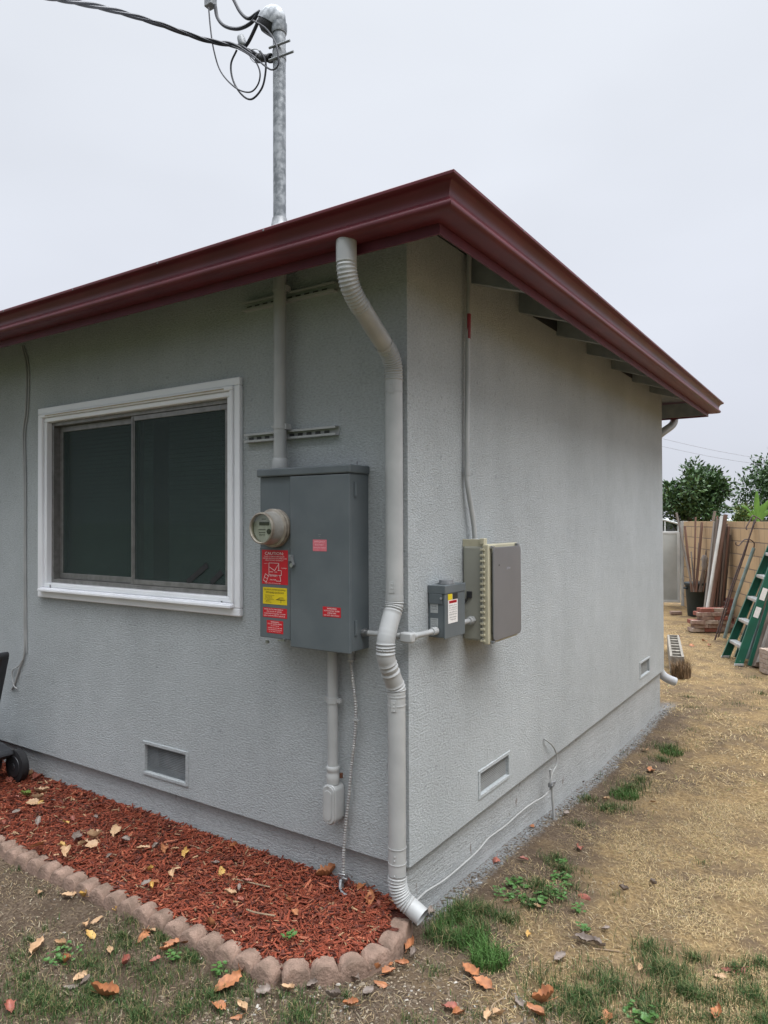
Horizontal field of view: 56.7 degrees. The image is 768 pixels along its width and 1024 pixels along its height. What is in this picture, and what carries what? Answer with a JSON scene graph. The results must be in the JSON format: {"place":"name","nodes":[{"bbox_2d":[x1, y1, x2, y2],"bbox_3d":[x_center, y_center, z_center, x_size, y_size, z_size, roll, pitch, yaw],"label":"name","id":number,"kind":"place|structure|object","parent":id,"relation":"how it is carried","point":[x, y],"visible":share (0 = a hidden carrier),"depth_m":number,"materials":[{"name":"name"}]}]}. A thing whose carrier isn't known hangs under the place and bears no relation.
{"place":"outdoors","nodes":[
{"label":"outdoors","id":0,"kind":"place"},
{"bbox_2d":[0,570,767,1023],"bbox_3d":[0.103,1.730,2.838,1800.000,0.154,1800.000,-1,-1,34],"label":"ground","id":1,"kind":"structure","parent":0,"point":[548,844],"depth_m":3.09,"materials":[{"name":"soil"}]},
{"bbox_2d":[0,835,17,859],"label":"edging section","id":2,"kind":"object","parent":1,"relation":"on","point":[5,846],"visible":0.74,"depth_m":3.46,"materials":[{"name":"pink concrete"}]},
{"bbox_2d":[4,999,15,1013],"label":"fallen leaf","id":3,"kind":"object","parent":1,"relation":"on","point":[11,1002],"visible":1,"depth_m":2.39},
{"bbox_2d":[29,936,44,957],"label":"fallen leaf","id":4,"kind":"object","parent":1,"relation":"on","point":[35,946],"visible":1,"depth_m":2.71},
{"bbox_2d":[4,845,87,892],"bbox_3d":[-1.563,1.655,3.283,0.568,0.099,0.083,-1,-1,34],"label":"edging section","id":5,"kind":"object","parent":1,"relation":"on","point":[53,872],"visible":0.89,"depth_m":3.25,"materials":[{"name":"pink concrete"}]},
{"bbox_2d":[44,940,82,965],"bbox_3d":[-1.202,1.658,2.665,0.122,0.031,0.150,-1,-1,23],"label":"weed","id":6,"kind":"object","parent":1,"relation":"on","point":[59,956],"visible":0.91,"depth_m":2.66,"materials":[{"name":"green plant"}]},
{"bbox_2d":[70,970,86,983],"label":"fallen leaf","id":7,"kind":"object","parent":1,"relation":"on","point":[80,976],"visible":0.96,"depth_m":2.54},
{"bbox_2d":[90,980,118,998],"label":"fallen leaf","id":8,"kind":"object","parent":1,"relation":"on","point":[105,988],"visible":0.89,"depth_m":2.45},
{"bbox_2d":[75,877,172,932],"bbox_3d":[-1.085,1.648,2.972,0.567,0.098,0.080,-1,-1,32],"label":"edging section","id":9,"kind":"object","parent":1,"relation":"on","point":[147,914],"visible":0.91,"depth_m":2.94,"materials":[{"name":"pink concrete"}]},
{"bbox_2d":[165,949,181,959],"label":"weed","id":10,"kind":"object","parent":1,"relation":"on","point":[175,956],"visible":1,"depth_m":2.62,"materials":[{"name":"green plant"}]},
{"bbox_2d":[0,761,408,969],"bbox_3d":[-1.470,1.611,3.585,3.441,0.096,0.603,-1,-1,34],"label":"mulch chips","id":11,"kind":"object","parent":1,"relation":"on","point":[359,936],"visible":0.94,"depth_m":3.11,"materials":[{"name":"wood"}]},
{"bbox_2d":[0,652,28,781],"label":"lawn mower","id":12,"kind":"object","parent":11,"relation":"on","point":[17,765],"visible":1,"depth_m":4.22,"materials":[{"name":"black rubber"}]},
{"bbox_2d":[60,844,70,856],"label":"fallen leaf","id":13,"kind":"object","parent":11,"relation":"on","point":[65,850],"visible":1,"depth_m":3.31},
{"bbox_2d":[87,829,100,838],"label":"fallen leaf","id":14,"kind":"object","parent":11,"relation":"on","point":[93,833],"visible":1,"depth_m":3.46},
{"bbox_2d":[110,823,120,836],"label":"fallen leaf","id":15,"kind":"object","parent":11,"relation":"on","point":[115,829],"visible":1,"depth_m":3.53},
{"bbox_2d":[281,929,296,940],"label":"weed","id":16,"kind":"object","parent":11,"relation":"on","point":[289,933],"visible":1,"depth_m":2.63,"materials":[{"name":"green plant"}]},
{"bbox_2d":[315,863,334,875],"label":"fallen leaf","id":17,"kind":"object","parent":11,"relation":"on","point":[325,870],"visible":0.88,"depth_m":3.07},
{"bbox_2d":[212,1000,225,1009],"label":"fallen leaf","id":18,"kind":"object","parent":1,"relation":"on","point":[217,1004],"visible":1,"depth_m":2.37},
{"bbox_2d":[211,960,227,974],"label":"weed","id":19,"kind":"object","parent":1,"relation":"on","point":[217,972],"visible":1,"depth_m":2.55,"materials":[{"name":"green plant"}]},
{"bbox_2d":[163,916,282,988],"bbox_3d":[-0.609,1.643,2.655,0.568,0.099,0.081,-1,-1,34],"label":"edging section","id":20,"kind":"object","parent":1,"relation":"on","point":[212,947],"visible":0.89,"depth_m":2.61,"materials":[{"name":"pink concrete"}]},
{"bbox_2d":[212,970,241,994],"bbox_3d":[-0.554,1.637,2.462,0.128,0.026,0.076,-22,5,-29],"label":"fallen leaf","id":21,"kind":"object","parent":1,"relation":"on","point":[228,980],"visible":0.93,"depth_m":2.48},
{"bbox_2d":[256,983,271,993],"bbox_3d":[-0.409,1.636,2.437,0.064,0.015,0.034,-1,22,-29],"label":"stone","id":22,"kind":"object","parent":1,"relation":"on","point":[263,988],"visible":1,"depth_m":2.44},
{"bbox_2d":[325,987,340,997],"bbox_3d":[-0.168,1.629,2.407,0.064,0.030,0.026,2,-3,7],"label":"stone","id":23,"kind":"object","parent":1,"relation":"on","point":[335,993],"visible":1,"depth_m":2.41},
{"bbox_2d":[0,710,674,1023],"bbox_3d":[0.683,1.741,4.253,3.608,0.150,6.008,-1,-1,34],"label":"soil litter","id":24,"kind":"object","parent":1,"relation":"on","point":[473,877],"visible":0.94,"depth_m":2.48,"materials":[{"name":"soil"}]},
{"bbox_2d":[281,917,412,988],"bbox_3d":[-0.103,1.653,2.618,0.582,0.124,0.187,0,-1,-36],"label":"edging section","id":25,"kind":"object","parent":1,"relation":"on","point":[326,970],"visible":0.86,"depth_m":2.53,"materials":[{"name":"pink concrete"}]},
{"bbox_2d":[342,996,357,1005],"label":"fallen leaf","id":26,"kind":"object","parent":1,"relation":"on","point":[352,1001],"visible":1,"depth_m":2.38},
{"bbox_2d":[0,169,723,922],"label":"house","id":27,"kind":"structure","parent":1,"relation":"on","point":[158,675],"depth_m":3.60,"materials":[{"name":"paint"}]},
{"bbox_2d":[11,345,29,690],"bbox_3d":[-2.264,0.040,4.422,0.193,2.157,0.014,-1,-1,34],"label":"wall cable","id":28,"kind":"object","parent":27,"relation":"attached to","point":[27,378],"depth_m":4.39,"materials":[{"name":"paint"}]},
{"bbox_2d":[37,377,242,616],"bbox_3d":[-1.329,-0.064,3.901,1.725,1.165,0.250,-1,-1,34],"label":"window","id":29,"kind":"structure","parent":27,"relation":"in","point":[140,495],"depth_m":3.90,"materials":[{"name":"white plastic"}]},
{"bbox_2d":[242,281,337,312],"bbox_3d":[-0.433,-0.965,3.204,0.547,0.040,0.030,-1,-1,34],"label":"strut channel","id":30,"kind":"object","parent":27,"relation":"attached to","point":[331,287],"visible":0.83,"depth_m":3.17,"materials":[{"name":"paint"}]},
{"bbox_2d":[244,425,338,442],"bbox_3d":[-0.424,-0.346,3.192,0.540,0.040,0.030,-1,-1,34],"label":"strut channel","id":31,"kind":"object","parent":27,"relation":"attached to","point":[315,432],"visible":0.88,"depth_m":3.16,"materials":[{"name":"paint"}]},
{"bbox_2d":[249,461,368,653],"bbox_3d":[-0.332,0.182,3.007,0.513,0.781,0.224,-1,-1,34],"label":"electrical cabinet","id":32,"kind":"object","parent":27,"relation":"attached to","point":[308,528],"visible":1,"depth_m":2.95,"materials":[{"name":"grey metal"}]},
{"bbox_2d":[257,4,290,467],"bbox_3d":[-0.471,-1.236,3.171,0.192,2.098,0.179,0,-1,-5],"label":"service mast","id":33,"kind":"object","parent":32,"relation":"on","point":[272,18],"visible":0.89,"depth_m":3.15,"materials":[{"name":"metal"}]},
{"bbox_2d":[213,4,258,30],"bbox_3d":[-0.692,-2.332,3.324,0.296,0.192,0.017,-1,-1,34],"label":"drip loop","id":34,"kind":"object","parent":33,"relation":"attached to","point":[242,27],"visible":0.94,"depth_m":3.32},
{"bbox_2d":[204,0,216,10],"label":"splice connector","id":35,"kind":"object","parent":34,"relation":"attached to","point":[209,3],"visible":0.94,"depth_m":3.41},
{"bbox_2d":[208,7,260,92],"bbox_3d":[-0.724,-2.150,3.307,0.408,0.501,0.007,-1,-1,34],"label":"phone wire","id":36,"kind":"object","parent":35,"relation":"hanging from","point":[230,83],"visible":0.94,"depth_m":3.28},
{"bbox_2d":[232,0,259,20],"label":"drip loop","id":37,"kind":"object","parent":33,"relation":"attached to","point":[243,15],"visible":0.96,"depth_m":3.29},
{"bbox_2d":[243,20,257,46],"bbox_3d":[-0.611,-2.193,3.269,0.107,0.105,0.016,-1,-1,34],"label":"drip loop","id":38,"kind":"object","parent":33,"relation":"attached to","point":[248,41],"visible":0.84,"depth_m":3.26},
{"bbox_2d":[241,20,279,70],"bbox_3d":[-0.553,-2.079,3.175,0.229,0.274,0.008,-1,-1,34],"label":"phone wire","id":39,"kind":"object","parent":33,"relation":"attached to","point":[257,59],"visible":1,"depth_m":3.15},
{"bbox_2d":[255,39,293,62],"bbox_3d":[-0.483,-2.048,3.186,0.230,0.082,0.070,-1,-1,34],"label":"service clamp","id":40,"kind":"object","parent":33,"relation":"attached to","point":[272,56],"visible":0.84,"depth_m":3.16,"materials":[{"name":"grey metal"}]},
{"bbox_2d":[47,0,256,55],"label":"service drop","id":41,"kind":"object","parent":40,"relation":"attached to","point":[99,6],"visible":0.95,"depth_m":3.15,"materials":[{"name":"rubber"}]},
{"bbox_2d":[230,50,266,99],"bbox_3d":[-0.621,-2.007,3.249,0.229,0.268,0.009,-1,-1,34],"label":"phone wire","id":42,"kind":"object","parent":41,"relation":"hanging from","point":[261,88],"visible":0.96,"depth_m":3.23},
{"bbox_2d":[338,651,359,896],"bbox_3d":[-0.157,1.087,2.967,0.076,1.068,0.105,0,-1,-44],"label":"armored ground cable","id":43,"kind":"object","parent":32,"relation":"attached to","point":[342,878],"visible":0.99,"depth_m":2.98,"materials":[{"name":"paint"}]},
{"bbox_2d":[323,651,343,824],"bbox_3d":[-0.217,0.937,3.010,0.084,0.752,0.077,-1,-1,34],"label":"conduit","id":44,"kind":"object","parent":27,"relation":"attached to","point":[333,800],"visible":1,"depth_m":2.99,"materials":[{"name":"paint"}]},
{"bbox_2d":[336,237,427,925],"bbox_3d":[-0.012,0.311,2.670,0.171,2.592,0.429,-1,-1,34],"label":"downspout","id":45,"kind":"object","parent":27,"relation":"attached to","point":[413,909],"visible":1,"depth_m":2.79,"materials":[{"name":"paint"}]},
{"bbox_2d":[361,627,438,642],"bbox_3d":[0.067,0.496,2.928,0.248,0.040,0.216,-1,-1,34],"label":"conduit","id":46,"kind":"object","parent":27,"relation":"attached to","point":[407,637],"visible":0.98,"depth_m":2.86,"materials":[{"name":"metal"}]},
{"bbox_2d":[428,579,464,638],"bbox_3d":[0.267,0.408,3.032,0.084,0.239,0.191,-1,-1,34],"label":"disconnect box","id":47,"kind":"object","parent":27,"relation":"attached to","point":[446,606],"visible":1,"depth_m":2.98,"materials":[{"name":"grey metal"}]},
{"bbox_2d":[465,616,475,624],"bbox_3d":[0.361,0.488,3.159,0.041,0.036,0.140,-1,-1,34],"label":"conduit nipple","id":48,"kind":"object","parent":47,"relation":"attached to","point":[469,620],"visible":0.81,"depth_m":3.18,"materials":[{"name":"paint"}]},
{"bbox_2d":[464,254,477,538],"bbox_3d":[0.398,-0.516,3.273,0.087,1.351,0.041,0,-1,-34],"label":"conduit","id":49,"kind":"object","parent":27,"relation":"attached to","point":[467,399],"visible":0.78,"depth_m":3.25,"materials":[{"name":"metal"}]},
{"bbox_2d":[417,738,557,899],"bbox_3d":[0.557,1.449,3.530,0.045,0.332,1.522,-1,-1,36],"label":"ground wire","id":50,"kind":"object","parent":27,"relation":"attached to","point":[465,862],"visible":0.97,"depth_m":3.52,"materials":[{"name":"grey paint"}]},
{"bbox_2d":[463,538,520,644],"bbox_3d":[0.506,0.357,3.331,0.153,0.473,0.337,-1,-1,34],"label":"solar combiner box","id":51,"kind":"object","parent":27,"relation":"attached to","point":[492,577],"visible":0.98,"depth_m":3.22,"materials":[{"name":"beige plastic"}]},
{"bbox_2d":[660,419,677,685],"bbox_3d":[2.721,0.336,6.798,0.195,2.581,0.473,-1,-1,34],"label":"downspout","id":52,"kind":"object","parent":27,"relation":"attached to","point":[671,425],"visible":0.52,"depth_m":6.64,"materials":[{"name":"paint"}]},
{"bbox_2d":[0,673,767,1023],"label":"lawn grass","id":53,"kind":"structure","parent":1,"relation":"on","point":[678,981],"depth_m":2.50,"materials":[{"name":"plant"}]},
{"bbox_2d":[0,710,767,1023],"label":"dead thatch","id":54,"kind":"object","parent":1,"relation":"on","point":[371,1014],"visible":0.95,"depth_m":2.87,"materials":[{"name":"beige plant"}]},
{"bbox_2d":[404,934,413,950],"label":"fallen leaf","id":55,"kind":"object","parent":1,"relation":"on","point":[409,943],"visible":0.99,"depth_m":2.74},
{"bbox_2d":[424,913,458,934],"bbox_3d":[0.230,1.655,2.849,0.151,0.055,0.156,-1,-1,34],"label":"grass tuft","id":56,"kind":"object","parent":1,"relation":"on","point":[440,924],"visible":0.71,"depth_m":2.85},
{"bbox_2d":[444,898,478,922],"bbox_3d":[0.322,1.658,2.969,0.171,0.058,0.206,-1,-1,34],"label":"grass tuft","id":57,"kind":"object","parent":1,"relation":"on","point":[461,914],"visible":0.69,"depth_m":2.95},
{"bbox_2d":[438,919,494,952],"bbox_3d":[0.324,1.648,2.758,0.224,0.068,0.232,-1,-1,34],"label":"grass tuft","id":58,"kind":"object","parent":1,"relation":"on","point":[466,930],"visible":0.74,"depth_m":2.77,"materials":[{"name":"plant"}]},
{"bbox_2d":[463,963,478,975],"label":"fallen leaf","id":59,"kind":"object","parent":1,"relation":"on","point":[472,969],"visible":1,"depth_m":2.58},
{"bbox_2d":[471,975,493,988],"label":"fallen leaf","id":60,"kind":"object","parent":1,"relation":"on","point":[484,982],"visible":1,"depth_m":2.50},
{"bbox_2d":[461,929,519,973],"bbox_3d":[0.378,1.637,2.644,0.262,0.083,0.255,-1,-1,34],"label":"grass tuft","id":61,"kind":"object","parent":1,"relation":"on","point":[482,953],"visible":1,"depth_m":2.63,"materials":[{"name":"plant"}]},
{"bbox_2d":[493,883,522,900],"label":"weed","id":62,"kind":"object","parent":1,"relation":"on","point":[510,893],"visible":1,"depth_m":3.11,"materials":[{"name":"green plant"}]},
{"bbox_2d":[505,875,530,887],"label":"weed","id":63,"kind":"object","parent":1,"relation":"on","point":[519,880],"visible":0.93,"depth_m":3.22,"materials":[{"name":"green plant"}]},
{"bbox_2d":[521,892,547,906],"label":"weed","id":64,"kind":"object","parent":1,"relation":"on","point":[541,898],"visible":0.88,"depth_m":3.06,"materials":[{"name":"green plant"}]},
{"bbox_2d":[526,1002,547,1019],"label":"fallen leaf","id":65,"kind":"object","parent":1,"relation":"on","point":[535,1009],"visible":1,"depth_m":2.36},
{"bbox_2d":[532,983,557,1002],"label":"fallen leaf","id":66,"kind":"object","parent":1,"relation":"on","point":[543,994],"visible":0.95,"depth_m":2.41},
{"bbox_2d":[548,769,555,818],"bbox_3d":[0.962,1.649,4.058,0.036,0.361,0.055,-1,-1,34],"label":"ground rod","id":67,"kind":"object","parent":1,"relation":"on","point":[552,785],"visible":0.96,"depth_m":4.06,"materials":[{"name":"paint"}]},
{"bbox_2d":[540,881,566,902],"bbox_3d":[0.749,1.673,3.125,0.122,0.031,0.150,-1,-1,22],"label":"weed","id":68,"kind":"object","parent":1,"relation":"on","point":[557,891],"visible":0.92,"depth_m":3.14,"materials":[{"name":"green plant"}]},
{"bbox_2d":[554,950,565,959],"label":"fallen leaf","id":69,"kind":"object","parent":1,"relation":"on","point":[561,954],"visible":1,"depth_m":2.67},
{"bbox_2d":[550,870,573,885],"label":"weed","id":70,"kind":"object","parent":1,"relation":"on","point":[555,875],"visible":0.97,"depth_m":3.27,"materials":[{"name":"green plant"}]},
{"bbox_2d":[574,931,595,941],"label":"fallen leaf","id":71,"kind":"object","parent":1,"relation":"on","point":[583,936],"visible":1,"depth_m":2.77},
{"bbox_2d":[606,785,640,801],"bbox_3d":[1.526,1.772,4.491,0.249,0.059,0.220,0,-1,-18],"label":"grass tuft","id":72,"kind":"object","parent":1,"relation":"on","point":[626,792],"visible":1,"depth_m":4.48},
{"bbox_2d":[622,999,658,1023],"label":"weed","id":73,"kind":"object","parent":1,"relation":"on","point":[643,1015],"visible":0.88,"depth_m":2.35,"materials":[{"name":"green plant"}]},
{"bbox_2d":[659,746,686,756],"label":"grass tuft","id":74,"kind":"object","parent":1,"relation":"on","point":[670,753],"visible":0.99,"depth_m":5.33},
{"bbox_2d":[668,644,682,651],"bbox_3d":[3.538,1.743,8.633,0.150,0.200,0.400,0,-1,21],"label":"cinder block","id":75,"kind":"object","parent":1,"relation":"on","point":[675,647],"depth_m":8.63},
{"bbox_2d":[669,650,683,672],"bbox_3d":[3.396,1.739,8.254,0.150,0.200,0.400,0,-1,21],"label":"cinder block","id":76,"kind":"object","parent":1,"relation":"on","point":[675,655],"depth_m":8.12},
{"bbox_2d":[667,658,695,679],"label":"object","id":77,"kind":"object","parent":1,"relation":"on","point":[679,670],"visible":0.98,"depth_m":7.85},
{"bbox_2d":[680,521,683,605],"bbox_3d":[6.128,1.056,14.510,0.110,1.740,0.110,0,-1,0],"label":"gate post","id":78,"kind":"object","parent":1,"relation":"on","point":[682,566],"visible":0.46,"depth_m":14.47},
{"bbox_2d":[663,519,680,602],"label":"gate","id":79,"kind":"structure","parent":78,"relation":"attached to","point":[671,569],"depth_m":14.50,"materials":[{"name":"plastic"}]},
{"bbox_2d":[683,581,705,616],"bbox_3d":[5.699,1.584,12.959,0.430,0.610,0.430,-1,-1,34],"label":"trash bin","id":80,"kind":"object","parent":1,"relation":"on","point":[694,600],"visible":0.65,"depth_m":12.84,"materials":[{"name":"plastic"}]},
{"bbox_2d":[676,513,693,591],"bbox_3d":[5.423,0.723,12.825,0.304,1.431,0.050,-1,-1,30],"label":"stick","id":81,"kind":"object","parent":80,"relation":"in","point":[683,546],"visible":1,"depth_m":12.81,"materials":[{"name":"brown wood"}]},
{"bbox_2d":[684,526,692,591],"bbox_3d":[5.487,0.845,12.825,0.050,1.187,0.202,0,-1,-23],"label":"stick","id":82,"kind":"object","parent":80,"relation":"in","point":[687,552],"visible":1,"depth_m":12.82,"materials":[{"name":"red wood"}]},
{"bbox_2d":[693,517,696,591],"bbox_3d":[5.603,0.763,12.825,0.038,1.348,0.213,-1,-1,38],"label":"stick","id":83,"kind":"object","parent":80,"relation":"in","point":[694,554],"visible":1,"depth_m":12.81,"materials":[{"name":"red wood"}]},
{"bbox_2d":[695,522,703,591],"bbox_3d":[5.678,0.810,12.825,0.294,1.260,0.065,0,-1,-36],"label":"stick","id":84,"kind":"object","parent":80,"relation":"in","point":[698,556],"visible":1,"depth_m":12.80,"materials":[{"name":"red wood"}]},
{"bbox_2d":[697,511,715,591],"bbox_3d":[5.823,0.711,12.825,0.441,1.460,0.068,0,-1,-20],"label":"stick","id":85,"kind":"object","parent":80,"relation":"in","point":[702,571],"visible":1,"depth_m":12.76,"materials":[{"name":"brown wood"}]},
{"bbox_2d":[701,555,707,569],"bbox_3d":[5.636,0.887,12.500,0.114,0.260,0.120,-1,-1,34],"label":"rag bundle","id":86,"kind":"object","parent":85,"relation":"attached to","point":[704,560],"visible":0.99,"depth_m":12.46,"materials":[{"name":"grey fabric"}]},
{"bbox_2d":[662,455,734,530],"bbox_3d":[8.634,0.268,19.872,2.369,3.802,2.112,0,-1,-7],"label":"tree","id":87,"kind":"object","parent":1,"relation":"on","point":[699,493],"visible":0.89,"depth_m":19.54,"materials":[{"name":"green plant"}]},
{"bbox_2d":[704,521,715,606],"bbox_3d":[5.275,1.031,11.550,0.307,1.757,0.092,0,-1,-14],"label":"leaning board","id":88,"kind":"object","parent":1,"relation":"on","point":[710,562],"visible":0.56,"depth_m":11.53,"materials":[{"name":"grey wood"}]},
{"bbox_2d":[709,519,719,606],"bbox_3d":[5.280,0.992,11.425,0.352,1.770,0.114,0,-1,-24],"label":"leaning board","id":89,"kind":"object","parent":1,"relation":"on","point":[716,528],"visible":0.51,"depth_m":11.46,"materials":[{"name":"brown wood"}]},
{"bbox_2d":[710,1001,721,1022],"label":"fallen leaf","id":90,"kind":"object","parent":1,"relation":"on","point":[718,1006],"visible":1,"depth_m":2.37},
{"bbox_2d":[710,514,727,606],"bbox_3d":[5.311,0.938,11.338,0.347,1.803,0.059,0,-1,1],"label":"leaning pole","id":91,"kind":"object","parent":1,"relation":"on","point":[718,561],"visible":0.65,"depth_m":11.32,"materials":[{"name":"red wood"}]},
{"bbox_2d":[715,549,722,606],"bbox_3d":[5.381,1.023,11.444,0.260,1.783,0.103,0,-1,-7],"label":"leaning board","id":92,"kind":"object","parent":1,"relation":"on","point":[717,593],"visible":0.27,"depth_m":11.39,"materials":[{"name":"red wood"}]},
{"bbox_2d":[717,524,727,606],"bbox_3d":[5.419,1.051,11.438,0.200,1.734,0.112,0,-1,17],"label":"leaning board","id":93,"kind":"object","parent":1,"relation":"on","point":[721,577],"visible":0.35,"depth_m":11.38,"materials":[{"name":"brown wood"}]},
{"bbox_2d":[720,526,729,605],"bbox_3d":[5.452,1.073,11.421,0.090,1.703,0.262,0,-1,-37],"label":"leaning board","id":94,"kind":"object","parent":1,"relation":"on","point":[725,560],"visible":0.56,"depth_m":11.36,"materials":[{"name":"red wood"}]},
{"bbox_2d":[684,521,767,633],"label":"block wall","id":95,"kind":"structure","parent":1,"relation":"on","point":[739,532],"depth_m":11.15,"materials":[{"name":"concrete"}]},
{"bbox_2d":[723,534,730,600],"bbox_3d":[5.515,1.161,11.500,0.061,1.613,0.317,0,-1,-14],"label":"leaning board","id":96,"kind":"object","parent":1,"relation":"on","point":[727,567],"visible":0.33,"depth_m":11.42,"materials":[{"name":"brown wood"}]},
{"bbox_2d":[718,521,753,637],"bbox_3d":[5.129,0.965,10.348,0.609,1.709,0.022,0,-1,-8],"label":"garden stake","id":97,"kind":"object","parent":1,"relation":"on","point":[732,590],"visible":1,"depth_m":10.33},
{"bbox_2d":[714,515,761,639],"bbox_3d":[5.126,0.946,10.281,0.741,1.803,0.068,0,-1,-7],"label":"garden hook","id":98,"kind":"object","parent":1,"relation":"on","point":[756,517],"visible":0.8,"depth_m":10.28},
{"bbox_2d":[723,539,755,638],"bbox_3d":[5.042,1.105,10.126,0.436,1.450,0.228,-1,-1,34],"label":"garden hook","id":99,"kind":"object","parent":1,"relation":"on","point":[738,591],"visible":1,"depth_m":10.16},
{"bbox_2d":[728,502,753,521],"bbox_3d":[9.092,0.931,17.932,0.737,2.428,0.890,0,-1,-11],"label":"tree","id":100,"kind":"object","parent":1,"relation":"on","point":[741,515],"visible":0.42,"depth_m":17.86,"materials":[{"name":"green plant"}]},
{"bbox_2d":[721,545,767,666],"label":"step ladder","id":101,"kind":"object","parent":1,"relation":"on","point":[751,623],"visible":1,"depth_m":8.59,"materials":[{"name":"green plastic"}]},
{"bbox_2d":[726,448,767,519],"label":"tree","id":102,"kind":"object","parent":1,"relation":"on","point":[761,484],"visible":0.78,"depth_m":27.11,"materials":[{"name":"green plant"}]},
{"bbox_2d":[745,610,762,659],"bbox_3d":[4.663,1.326,8.825,0.454,0.990,0.049,0,-1,-20],"label":"metal pipe","id":103,"kind":"object","parent":1,"relation":"on","point":[750,647],"visible":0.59,"depth_m":8.76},
{"bbox_2d":[741,492,767,521],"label":"banana plant","id":104,"kind":"object","parent":1,"relation":"on","point":[760,512],"visible":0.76,"depth_m":13.20,"materials":[{"name":"green plant"}]},
{"bbox_2d":[752,612,767,667],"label":"leaning board","id":105,"kind":"object","parent":1,"relation":"on","point":[755,664],"visible":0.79,"depth_m":8.45,"materials":[{"name":"brown wood"}]},
{"bbox_2d":[756,625,767,662],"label":"leaning board","id":106,"kind":"object","parent":1,"relation":"on","point":[765,642],"visible":0.49,"depth_m":8.32,"materials":[{"name":"grey wood"}]},
{"bbox_2d":[0,0,767,517],"label":"sky","id":107,"kind":"structure","parent":0,"point":[628,139],"materials":[{"name":"white"}]},
{"bbox_2d":[440,622,767,1023],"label":"dry grass","id":108,"kind":"structure","parent":0,"point":[755,811],"depth_m":3.34,"materials":[{"name":"plant"}]},
{"bbox_2d":[663,518,732,569],"bbox_3d":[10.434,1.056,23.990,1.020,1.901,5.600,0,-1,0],"label":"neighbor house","id":109,"kind":"structure","parent":0,"point":[673,528],"depth_m":24.94,"materials":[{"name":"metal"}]},
{"label":"brick","id":110,"kind":"object","parent":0,"visible":0},
{"bbox_2d":[706,516,723,606],"bbox_3d":[5.228,0.918,11.290,0.429,1.725,0.049,0,-1,-21],"label":"leaning pole","id":111,"kind":"object","parent":110,"relation":"on","point":[714,562],"visible":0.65,"depth_m":11.29,"materials":[{"name":"white plastic"}]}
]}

